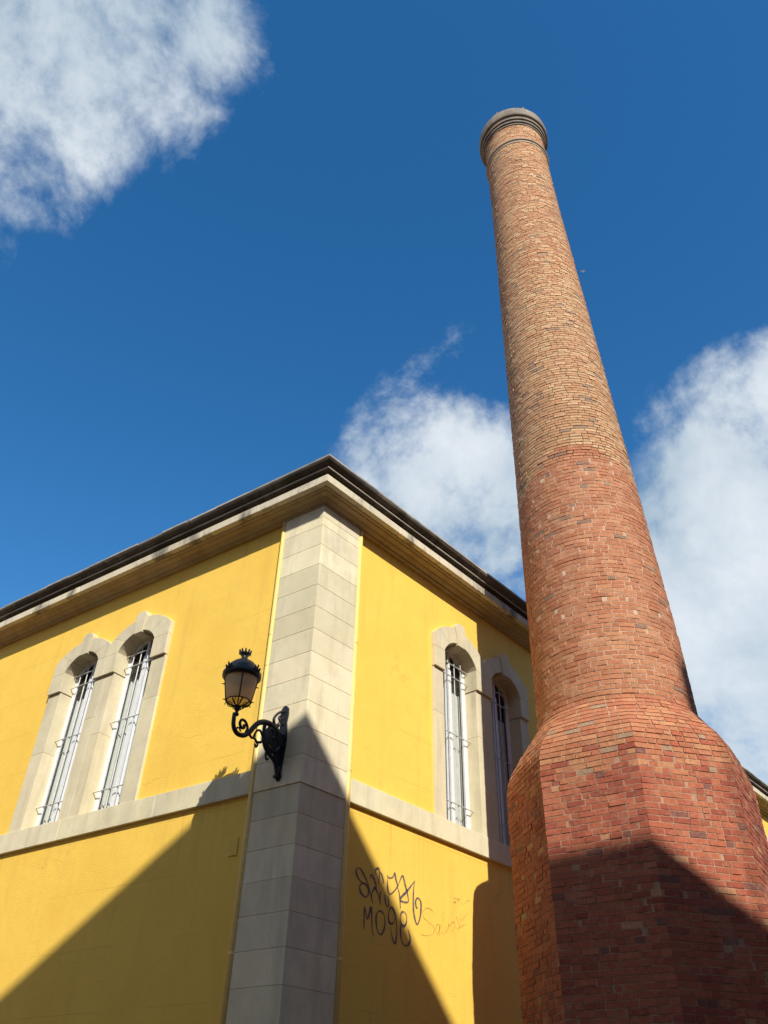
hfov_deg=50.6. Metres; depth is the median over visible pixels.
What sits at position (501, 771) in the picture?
window
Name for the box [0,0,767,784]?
sky
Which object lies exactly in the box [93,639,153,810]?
window
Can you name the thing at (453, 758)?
window
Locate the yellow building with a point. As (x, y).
(172, 850)
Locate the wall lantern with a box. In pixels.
[222,648,288,781]
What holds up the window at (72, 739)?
in the yellow building
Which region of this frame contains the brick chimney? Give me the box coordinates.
[479,107,767,1023]
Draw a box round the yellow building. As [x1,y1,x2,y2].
[0,454,767,1023]
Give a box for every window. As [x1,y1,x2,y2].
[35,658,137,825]
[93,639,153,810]
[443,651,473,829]
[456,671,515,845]
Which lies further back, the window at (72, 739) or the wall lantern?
the window at (72, 739)
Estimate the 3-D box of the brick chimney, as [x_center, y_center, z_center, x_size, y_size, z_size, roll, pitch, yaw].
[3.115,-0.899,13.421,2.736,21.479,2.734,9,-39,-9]

